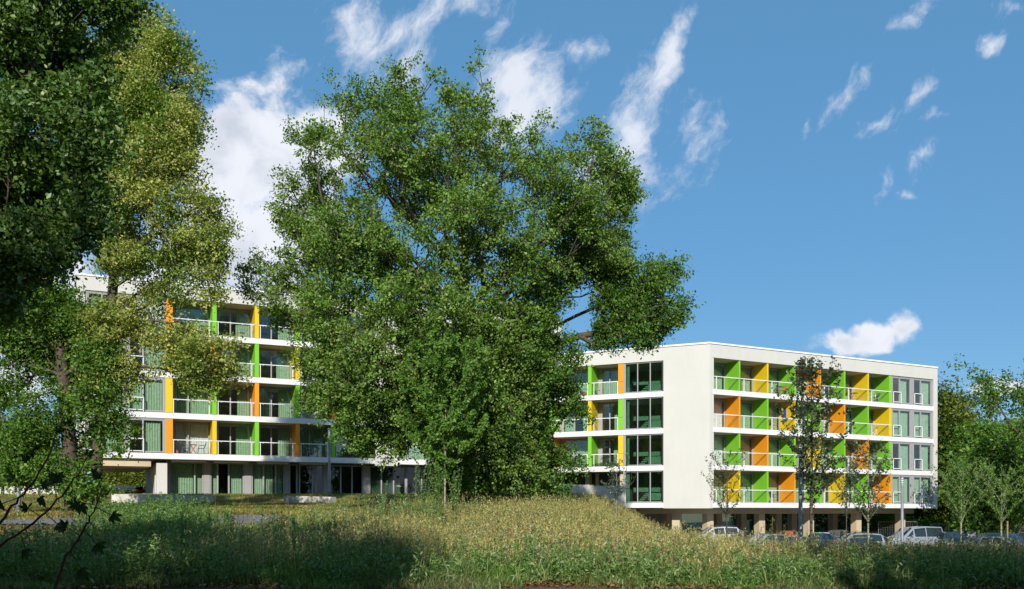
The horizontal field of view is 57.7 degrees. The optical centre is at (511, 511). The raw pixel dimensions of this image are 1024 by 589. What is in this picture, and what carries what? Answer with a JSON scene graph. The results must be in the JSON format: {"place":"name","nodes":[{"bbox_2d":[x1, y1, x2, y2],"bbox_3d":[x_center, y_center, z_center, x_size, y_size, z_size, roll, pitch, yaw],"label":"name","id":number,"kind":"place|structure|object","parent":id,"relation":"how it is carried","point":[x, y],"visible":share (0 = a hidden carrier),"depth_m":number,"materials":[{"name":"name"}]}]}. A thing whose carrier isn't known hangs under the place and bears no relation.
{"place":"outdoors","nodes":[
{"label":"outdoors","id":0,"kind":"place"},
{"bbox_2d":[2,515,278,524],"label":"path","id":1,"kind":"structure","parent":0,"point":[46,521],"depth_m":37.15,"materials":[{"name":"concrete"}]},
{"bbox_2d":[0,492,634,538],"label":"lawn","id":2,"kind":"structure","parent":0,"point":[257,510],"depth_m":53.21,"materials":[{"name":"green plant"}]},
{"bbox_2d":[111,494,213,502],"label":"wall","id":3,"kind":"structure","parent":2,"relation":"on","point":[123,497],"depth_m":55.89,"materials":[{"name":"concrete"}]},
{"bbox_2d":[284,496,335,503],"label":"bench block","id":4,"kind":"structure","parent":2,"relation":"on","point":[293,499],"depth_m":54.23,"materials":[{"name":"concrete"}]},
{"bbox_2d":[0,494,982,588],"bbox_3d":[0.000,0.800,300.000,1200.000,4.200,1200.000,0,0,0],"label":"ground","id":5,"kind":"structure","parent":0,"point":[691,519],"depth_m":57.31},
{"bbox_2d":[0,486,59,494],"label":"wall","id":6,"kind":"structure","parent":5,"relation":"on","point":[27,492],"depth_m":66.00,"materials":[{"name":"concrete"}]},
{"bbox_2d":[0,418,66,524],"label":"creeper shoot","id":7,"kind":"object","parent":5,"relation":"on","point":[10,477],"visible":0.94,"depth_m":4.20,"materials":[{"name":"green plant"}]},
{"bbox_2d":[0,449,99,560],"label":"creeper shoot","id":8,"kind":"object","parent":5,"relation":"on","point":[53,477],"visible":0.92,"depth_m":4.00,"materials":[{"name":"green plant"}]},
{"bbox_2d":[0,251,151,511],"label":"linden tree","id":9,"kind":"object","parent":5,"relation":"on","point":[40,354],"visible":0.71,"depth_m":42.12,"materials":[{"name":"green plant"}]},
{"bbox_2d":[0,0,165,336],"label":"overhanging tree","id":10,"kind":"object","parent":5,"relation":"on","point":[55,85],"visible":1,"depth_m":13.79,"materials":[{"name":"green plant"}]},
{"bbox_2d":[53,470,122,588],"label":"creeper shoot","id":11,"kind":"object","parent":5,"relation":"on","point":[98,547],"visible":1,"depth_m":3.90,"materials":[{"name":"green plant"}]},
{"bbox_2d":[102,470,145,493],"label":"hedge","id":12,"kind":"object","parent":5,"relation":"on","point":[137,479],"visible":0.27,"depth_m":86.77,"materials":[{"name":"green plant"}]},
{"bbox_2d":[57,492,247,545],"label":"weed bank","id":13,"kind":"structure","parent":5,"relation":"on","point":[144,513],"depth_m":30.21,"materials":[{"name":"green plant"}]},
{"bbox_2d":[61,0,257,510],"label":"linden tree","id":14,"kind":"object","parent":5,"relation":"on","point":[169,116],"visible":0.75,"depth_m":41.92,"materials":[{"name":"green plant"}]},
{"bbox_2d":[328,428,330,496],"bbox_3d":[-11.800,-3.141,60.000,0.386,4.518,0.396,0,0,0],"label":"street lamp","id":15,"kind":"object","parent":5,"relation":"on","point":[329,468],"visible":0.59,"depth_m":59.92,"materials":[{"name":"grey metal"}]},
{"bbox_2d":[412,449,436,522],"bbox_3d":[-3.098,-0.741,32.910,0.847,3.063,0.979,0,0,24],"label":"weed plant","id":16,"kind":"object","parent":5,"relation":"on","point":[420,494],"visible":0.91,"depth_m":32.85,"materials":[{"name":"green plant"}]},
{"bbox_2d":[427,463,446,524],"bbox_3d":[-2.614,-0.462,31.907,0.768,2.563,0.763,0,0,15],"label":"weed plant","id":17,"kind":"object","parent":5,"relation":"on","point":[438,489],"visible":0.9,"depth_m":31.95,"materials":[{"name":"green plant"}]},
{"bbox_2d":[230,40,651,504],"bbox_3d":[-3.452,-11.158,42.730,20.888,22.681,12.651,0,0,0],"label":"oak tree","id":18,"kind":"object","parent":5,"relation":"on","point":[325,240],"visible":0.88,"depth_m":41.59,"materials":[{"name":"green plant"}]},
{"bbox_2d":[396,324,489,511],"bbox_3d":[-2.809,-3.565,37.944,3.873,7.965,4.141,0,0,0],"label":"young tree","id":19,"kind":"object","parent":5,"relation":"on","point":[442,432],"visible":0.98,"depth_m":37.50,"materials":[{"name":"green plant"}]},
{"bbox_2d":[444,464,463,522],"bbox_3d":[-2.120,-0.515,34.048,0.776,2.474,0.537,0,0,0],"label":"weed plant","id":20,"kind":"object","parent":5,"relation":"on","point":[454,495],"visible":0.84,"depth_m":34.04,"materials":[{"name":"green plant"}]},
{"bbox_2d":[0,491,1023,588],"bbox_3d":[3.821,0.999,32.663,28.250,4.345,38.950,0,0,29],"label":"leafy weeds","id":21,"kind":"object","parent":5,"relation":"on","point":[146,558],"visible":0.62,"depth_m":20.35,"materials":[{"name":"green plant"}]},
{"bbox_2d":[0,488,1023,574],"bbox_3d":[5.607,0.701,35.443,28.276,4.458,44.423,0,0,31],"label":"dry grass","id":22,"kind":"structure","parent":5,"relation":"on","point":[658,530],"depth_m":25.47,"materials":[{"name":"plant"}]},
{"bbox_2d":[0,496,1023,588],"bbox_3d":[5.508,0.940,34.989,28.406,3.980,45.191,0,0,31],"label":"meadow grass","id":23,"kind":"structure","parent":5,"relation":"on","point":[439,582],"depth_m":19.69,"materials":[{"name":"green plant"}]},
{"bbox_2d":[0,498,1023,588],"bbox_3d":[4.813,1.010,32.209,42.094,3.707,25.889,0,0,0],"label":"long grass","id":24,"kind":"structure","parent":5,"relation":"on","point":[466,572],"depth_m":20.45,"materials":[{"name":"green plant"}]},
{"bbox_2d":[558,484,593,493],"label":"retaining wall","id":25,"kind":"structure","parent":5,"relation":"on","point":[587,488],"depth_m":70.01,"materials":[{"name":"concrete"}]},
{"bbox_2d":[454,232,705,503],"bbox_3d":[2.763,-6.949,45.370,14.339,14.080,5.192,0,0,-27],"label":"maple tree","id":26,"kind":"object","parent":5,"relation":"on","point":[638,314],"visible":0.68,"depth_m":45.67,"materials":[{"name":"green plant"}]},
{"bbox_2d":[594,486,625,506],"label":"retaining wall","id":27,"kind":"structure","parent":5,"relation":"on","point":[601,490],"depth_m":70.77,"materials":[{"name":"concrete"}]},
{"bbox_2d":[600,453,636,513],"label":"sapling","id":28,"kind":"object","parent":5,"relation":"on","point":[616,494],"visible":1,"depth_m":49.97,"materials":[{"name":"green plant"}]},
{"bbox_2d":[700,448,749,536],"bbox_3d":[10.627,-0.187,45.947,2.375,6.218,2.650,0,0,0],"label":"sapling","id":29,"kind":"object","parent":5,"relation":"on","point":[727,495],"visible":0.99,"depth_m":45.99,"materials":[{"name":"green plant"}]},
{"bbox_2d":[729,514,894,533],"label":"hedge","id":30,"kind":"object","parent":5,"relation":"on","point":[820,520],"visible":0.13,"depth_m":95.01,"materials":[{"name":"green plant"}]},
{"bbox_2d":[771,354,855,546],"bbox_3d":[13.524,-2.231,42.021,3.392,9.873,3.577,0,0,-18],"label":"sapling","id":31,"kind":"object","parent":5,"relation":"on","point":[808,431],"visible":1,"depth_m":41.75,"materials":[{"name":"green plant"}]},
{"bbox_2d":[829,454,862,540],"bbox_3d":[20.749,-0.430,58.125,1.975,6.780,1.979,0,0,0],"label":"sapling","id":32,"kind":"object","parent":5,"relation":"on","point":[843,500],"visible":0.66,"depth_m":57.97,"materials":[{"name":"green plant"}]},
{"bbox_2d":[841,438,896,543],"bbox_3d":[18.041,-0.417,46.934,2.839,6.764,2.950,0,0,0],"label":"sapling","id":33,"kind":"object","parent":5,"relation":"on","point":[879,467],"visible":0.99,"depth_m":46.96,"materials":[{"name":"green plant"}]},
{"bbox_2d":[872,509,940,528],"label":"hedge","id":34,"kind":"object","parent":5,"relation":"on","point":[916,513],"visible":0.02,"depth_m":96.70,"materials":[{"name":"green plant"}]},
{"bbox_2d":[866,514,1014,536],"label":"hedge","id":35,"kind":"object","parent":5,"relation":"on","point":[926,521],"visible":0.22,"depth_m":87.30,"materials":[{"name":"green plant"}]},
{"bbox_2d":[916,371,996,530],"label":"forest tree","id":36,"kind":"object","parent":5,"relation":"on","point":[951,405],"visible":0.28,"depth_m":86.52,"materials":[{"name":"green plant"}]},
{"bbox_2d":[928,454,997,543],"bbox_3d":[26.601,-0.195,54.965,3.790,6.319,3.948,0,0,32],"label":"sapling","id":37,"kind":"object","parent":5,"relation":"on","point":[964,469],"visible":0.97,"depth_m":54.97,"materials":[{"name":"green plant"}]},
{"bbox_2d":[943,385,1007,495],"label":"forest tree","id":38,"kind":"object","parent":5,"relation":"on","point":[979,413],"visible":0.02,"depth_m":98.55,"materials":[{"name":"green plant"}]},
{"bbox_2d":[933,413,1023,535],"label":"forest tree","id":39,"kind":"object","parent":5,"relation":"on","point":[980,517],"visible":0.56,"depth_m":71.75,"materials":[{"name":"green plant"}]},
{"bbox_2d":[944,353,1023,476],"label":"maple tree","id":40,"kind":"object","parent":5,"relation":"on","point":[1017,394],"visible":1,"depth_m":61.98,"materials":[{"name":"green plant"}]},
{"bbox_2d":[964,377,1023,532],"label":"forest tree","id":41,"kind":"object","parent":5,"relation":"on","point":[1014,423],"visible":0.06,"depth_m":83.97,"materials":[{"name":"green plant"}]},
{"bbox_2d":[967,463,1023,541],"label":"sapling","id":42,"kind":"object","parent":5,"relation":"on","point":[1004,488],"visible":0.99,"depth_m":52.95,"materials":[{"name":"green plant"}]},
{"bbox_2d":[76,273,937,535],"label":"apartment building","id":43,"kind":"structure","parent":0,"point":[668,418],"depth_m":73.67,"materials":[{"name":"white paint"}]},
{"bbox_2d":[129,341,163,370],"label":"window","id":44,"kind":"structure","parent":43,"relation":"in","point":[143,354],"depth_m":66.08,"materials":[{"name":"green glass"}]},
{"bbox_2d":[129,378,163,411],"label":"window","id":45,"kind":"structure","parent":43,"relation":"in","point":[153,396],"depth_m":66.10,"materials":[{"name":"green glass"}]},
{"bbox_2d":[129,419,163,452],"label":"window","id":46,"kind":"structure","parent":43,"relation":"in","point":[152,437],"depth_m":66.19,"materials":[{"name":"green glass"}]},
{"bbox_2d":[169,462,202,493],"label":"window","id":47,"kind":"structure","parent":43,"relation":"in","point":[180,473],"depth_m":68.66,"materials":[{"name":"green glass"}]},
{"bbox_2d":[175,305,208,333],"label":"window","id":48,"kind":"structure","parent":43,"relation":"in","point":[195,311],"depth_m":68.83,"materials":[{"name":"green glass"}]},
{"bbox_2d":[175,383,208,413],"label":"window","id":49,"kind":"structure","parent":43,"relation":"in","point":[181,406],"depth_m":68.71,"materials":[{"name":"green glass"}]},
{"bbox_2d":[175,422,208,453],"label":"window","id":50,"kind":"structure","parent":43,"relation":"in","point":[184,431],"depth_m":68.73,"materials":[{"name":"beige glass"}]},
{"bbox_2d":[210,462,243,493],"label":"window","id":51,"kind":"structure","parent":43,"relation":"in","point":[235,470],"depth_m":70.09,"materials":[{"name":"green glass"}]},
{"bbox_2d":[218,308,250,337],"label":"window","id":52,"kind":"structure","parent":43,"relation":"in","point":[244,317],"depth_m":70.26,"materials":[{"name":"green glass"}]},
{"bbox_2d":[218,347,250,376],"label":"window","id":53,"kind":"structure","parent":43,"relation":"in","point":[245,357],"depth_m":70.27,"materials":[{"name":"green glass"}]},
{"bbox_2d":[218,385,250,415],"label":"window","id":54,"kind":"structure","parent":43,"relation":"in","point":[243,396],"depth_m":70.27,"materials":[{"name":"green glass"}]},
{"bbox_2d":[218,424,250,454],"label":"window","id":55,"kind":"structure","parent":43,"relation":"in","point":[243,432],"depth_m":70.27,"materials":[{"name":"green glass"}]},
{"bbox_2d":[251,463,283,493],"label":"window","id":56,"kind":"structure","parent":43,"relation":"in","point":[261,474],"depth_m":71.12,"materials":[{"name":"green glass"}]},
{"bbox_2d":[259,312,290,340],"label":"window","id":57,"kind":"structure","parent":43,"relation":"in","point":[281,336],"depth_m":71.52,"materials":[{"name":"green glass"}]},
{"bbox_2d":[259,349,290,378],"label":"window","id":58,"kind":"structure","parent":43,"relation":"in","point":[282,372],"depth_m":71.50,"materials":[{"name":"green glass"}]},
{"bbox_2d":[259,387,290,417],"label":"window","id":59,"kind":"structure","parent":43,"relation":"in","point":[265,394],"depth_m":71.14,"materials":[{"name":"green glass"}]},
{"bbox_2d":[259,426,290,455],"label":"window","id":60,"kind":"structure","parent":43,"relation":"in","point":[284,433],"depth_m":71.56,"materials":[{"name":"green glass"}]},
{"bbox_2d":[289,464,322,493],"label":"window","id":61,"kind":"structure","parent":43,"relation":"in","point":[303,478],"depth_m":72.17,"materials":[{"name":"black glass"}]},
{"bbox_2d":[300,427,325,456],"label":"window","id":62,"kind":"structure","parent":43,"relation":"in","point":[314,436],"depth_m":72.54,"materials":[{"name":"green glass"}]},
{"bbox_2d":[331,465,362,493],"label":"window","id":63,"kind":"structure","parent":43,"relation":"in","point":[347,479],"depth_m":73.56,"materials":[{"name":"black glass"}]},
{"bbox_2d":[335,426,374,457],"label":"window","id":64,"kind":"structure","parent":43,"relation":"in","point":[338,450],"depth_m":71.87,"materials":[{"name":"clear glass"}]},
{"bbox_2d":[369,466,405,493],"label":"window","id":65,"kind":"structure","parent":43,"relation":"in","point":[395,476],"depth_m":74.97,"materials":[{"name":"green glass"}]},
{"bbox_2d":[398,439,428,459],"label":"window","id":66,"kind":"structure","parent":43,"relation":"in","point":[411,454],"depth_m":76.04,"materials":[{"name":"green glass"}]},
{"bbox_2d":[406,467,452,493],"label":"window","id":67,"kind":"structure","parent":43,"relation":"in","point":[410,471],"depth_m":76.10,"materials":[{"name":"green glass"}]},
{"bbox_2d":[563,404,587,431],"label":"window","id":68,"kind":"structure","parent":43,"relation":"in","point":[567,429],"depth_m":77.98,"materials":[{"name":"green glass"}]},
{"bbox_2d":[563,439,587,465],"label":"window","id":69,"kind":"structure","parent":43,"relation":"in","point":[584,442],"depth_m":77.63,"materials":[{"name":"green glass"}]},
{"bbox_2d":[569,371,587,392],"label":"window","id":70,"kind":"structure","parent":43,"relation":"in","point":[584,374],"depth_m":77.56,"materials":[{"name":"green glass"}]},
{"bbox_2d":[602,369,617,393],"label":"window","id":71,"kind":"structure","parent":43,"relation":"in","point":[608,375],"depth_m":76.51,"materials":[{"name":"green glass"}]},
{"bbox_2d":[602,438,617,462],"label":"window","id":72,"kind":"structure","parent":43,"relation":"in","point":[615,439],"depth_m":76.34,"materials":[{"name":"black glass"}]},
{"bbox_2d":[602,403,618,429],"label":"window","id":73,"kind":"structure","parent":43,"relation":"in","point":[616,404],"depth_m":76.34,"materials":[{"name":"black glass"}]},
{"bbox_2d":[625,361,661,392],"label":"stair window","id":74,"kind":"structure","parent":43,"relation":"in","point":[628,364],"depth_m":73.99,"materials":[{"name":"green glass"}]},
{"bbox_2d":[625,397,661,428],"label":"stair window","id":75,"kind":"structure","parent":43,"relation":"in","point":[628,400],"depth_m":74.05,"materials":[{"name":"green glass"}]},
{"bbox_2d":[625,434,661,465],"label":"stair window","id":76,"kind":"structure","parent":43,"relation":"in","point":[628,436],"depth_m":73.99,"materials":[{"name":"green glass"}]},
{"bbox_2d":[625,471,661,501],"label":"stair window","id":77,"kind":"structure","parent":43,"relation":"in","point":[628,473],"depth_m":73.68,"materials":[{"name":"green glass"}]},
{"bbox_2d":[714,364,724,389],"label":"window","id":78,"kind":"structure","parent":43,"relation":"in","point":[717,367],"depth_m":73.99,"materials":[{"name":"green glass"}]},
{"bbox_2d":[714,399,724,426],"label":"window","id":79,"kind":"structure","parent":43,"relation":"in","point":[717,403],"depth_m":73.97,"materials":[{"name":"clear glass"}]},
{"bbox_2d":[714,436,724,463],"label":"window","id":80,"kind":"structure","parent":43,"relation":"in","point":[717,439],"depth_m":73.97,"materials":[{"name":"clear glass"}]},
{"bbox_2d":[714,472,724,501],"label":"window","id":81,"kind":"structure","parent":43,"relation":"in","point":[718,496],"depth_m":73.97,"materials":[{"name":"green glass"}]},
{"bbox_2d":[740,366,752,391],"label":"window","id":82,"kind":"structure","parent":43,"relation":"in","point":[745,371],"depth_m":75.36,"materials":[{"name":"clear glass"}]},
{"bbox_2d":[740,401,752,428],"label":"window","id":83,"kind":"structure","parent":43,"relation":"in","point":[744,405],"depth_m":75.32,"materials":[{"name":"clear glass"}]},
{"bbox_2d":[740,437,752,464],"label":"window","id":84,"kind":"structure","parent":43,"relation":"in","point":[744,441],"depth_m":75.34,"materials":[{"name":"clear glass"}]},
{"bbox_2d":[740,473,752,501],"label":"window","id":85,"kind":"structure","parent":43,"relation":"in","point":[746,476],"depth_m":75.34,"materials":[{"name":"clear glass"}]},
{"bbox_2d":[769,369,779,393],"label":"window","id":86,"kind":"structure","parent":43,"relation":"in","point":[772,372],"depth_m":76.71,"materials":[{"name":"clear glass"}]},
{"bbox_2d":[769,403,779,429],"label":"window","id":87,"kind":"structure","parent":43,"relation":"in","point":[772,412],"depth_m":76.75,"materials":[{"name":"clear glass"}]},
{"bbox_2d":[769,439,779,465],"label":"window","id":88,"kind":"structure","parent":43,"relation":"in","point":[772,442],"depth_m":76.77,"materials":[{"name":"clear glass"}]},
{"bbox_2d":[769,474,779,501],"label":"window","id":89,"kind":"structure","parent":43,"relation":"in","point":[772,477],"depth_m":76.73,"materials":[{"name":"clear glass"}]},
{"bbox_2d":[892,377,910,403],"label":"window","id":90,"kind":"structure","parent":43,"relation":"in","point":[901,381],"depth_m":81.84,"materials":[{"name":"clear glass"}]},
{"bbox_2d":[892,409,910,436],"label":"window","id":91,"kind":"structure","parent":43,"relation":"in","point":[899,417],"depth_m":81.64,"materials":[{"name":"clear glass"}]},
{"bbox_2d":[892,442,910,469],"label":"window","id":92,"kind":"structure","parent":43,"relation":"in","point":[902,447],"depth_m":81.86,"materials":[{"name":"green glass"}]},
{"bbox_2d":[892,476,910,502],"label":"window","id":93,"kind":"structure","parent":43,"relation":"in","point":[896,488],"depth_m":81.52,"materials":[{"name":"green glass"}]},
{"bbox_2d":[914,379,930,405],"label":"window","id":94,"kind":"structure","parent":43,"relation":"in","point":[923,384],"depth_m":83.09,"materials":[{"name":"green glass"}]},
{"bbox_2d":[914,411,930,437],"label":"window","id":95,"kind":"structure","parent":43,"relation":"in","point":[920,417],"depth_m":82.94,"materials":[{"name":"green glass"}]},
{"bbox_2d":[914,444,930,470],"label":"window","id":96,"kind":"structure","parent":43,"relation":"in","point":[923,448],"depth_m":83.11,"materials":[{"name":"green glass"}]},
{"bbox_2d":[914,476,930,502],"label":"window","id":97,"kind":"structure","parent":43,"relation":"in","point":[920,483],"depth_m":82.94,"materials":[{"name":"green glass"}]},
{"bbox_2d":[0,503,1023,588],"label":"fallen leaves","id":98,"kind":"object","parent":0,"point":[262,585],"visible":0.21,"depth_m":19.43,"materials":[{"name":"plant"}]},
{"bbox_2d":[0,0,1023,493],"label":"sky","id":99,"kind":"structure","parent":0,"point":[845,178],"materials":[{"name":"blue"}]},
{"label":"parking lot","id":100,"kind":"structure","parent":0,"visible":0},
{"bbox_2d":[700,525,739,536],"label":"parked car","id":101,"kind":"object","parent":100,"relation":"on","point":[720,527],"visible":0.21,"depth_m":71.44,"materials":[{"name":"paint"}]},
{"bbox_2d":[745,533,784,544],"bbox_3d":[16.202,2.154,60.001,4.164,1.511,2.186,0,0,-28],"label":"parked car","id":102,"kind":"object","parent":100,"relation":"on","point":[780,536],"visible":0.07,"depth_m":59.60,"materials":[{"name":"paint"}]},
{"bbox_2d":[798,444,802,542],"bbox_3d":[13.975,-0.205,45.000,0.408,6.190,0.418,0,0,0],"label":"street lamp","id":103,"kind":"object","parent":100,"relation":"on","point":[800,514],"visible":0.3,"depth_m":44.94,"materials":[{"name":"grey metal"}]},
{"bbox_2d":[808,532,837,548],"bbox_3d":[21.000,2.154,63.002,2.186,1.511,4.164,0,0,10],"label":"parked car","id":104,"kind":"object","parent":100,"relation":"on","point":[824,535],"visible":0.15,"depth_m":62.37,"materials":[{"name":"paint"}]},
{"bbox_2d":[834,532,909,548],"bbox_3d":[23.652,2.112,61.000,4.664,1.595,2.186,0,0,-7],"label":"parked car","id":105,"kind":"object","parent":100,"relation":"on","point":[862,534],"visible":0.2,"depth_m":60.29,"materials":[{"name":"paint"}]},
{"bbox_2d":[900,476,903,543],"bbox_3d":[23.940,0.337,57.000,0.365,5.107,0.374,0,0,0],"label":"street lamp","id":106,"kind":"object","parent":100,"relation":"on","point":[902,507],"visible":0.85,"depth_m":56.94,"materials":[{"name":"silver metal"}]},
{"bbox_2d":[887,526,942,548],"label":"parked car","id":107,"kind":"object","parent":100,"relation":"on","point":[914,532],"visible":0.29,"depth_m":66.32,"materials":[{"name":"paint"}]},
{"bbox_2d":[938,531,970,543],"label":"parked car","id":108,"kind":"object","parent":100,"relation":"on","point":[949,533],"visible":0.17,"depth_m":65.52,"materials":[{"name":"paint"}]},
{"bbox_2d":[954,536,1022,547],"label":"parked car","id":109,"kind":"object","parent":100,"relation":"on","point":[993,537],"visible":0.12,"depth_m":55.68,"materials":[{"name":"paint"}]},
{"bbox_2d":[959,532,1023,542],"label":"parked car","id":110,"kind":"object","parent":100,"relation":"on","point":[977,536],"visible":0.1,"depth_m":61.82,"materials":[{"name":"paint"}]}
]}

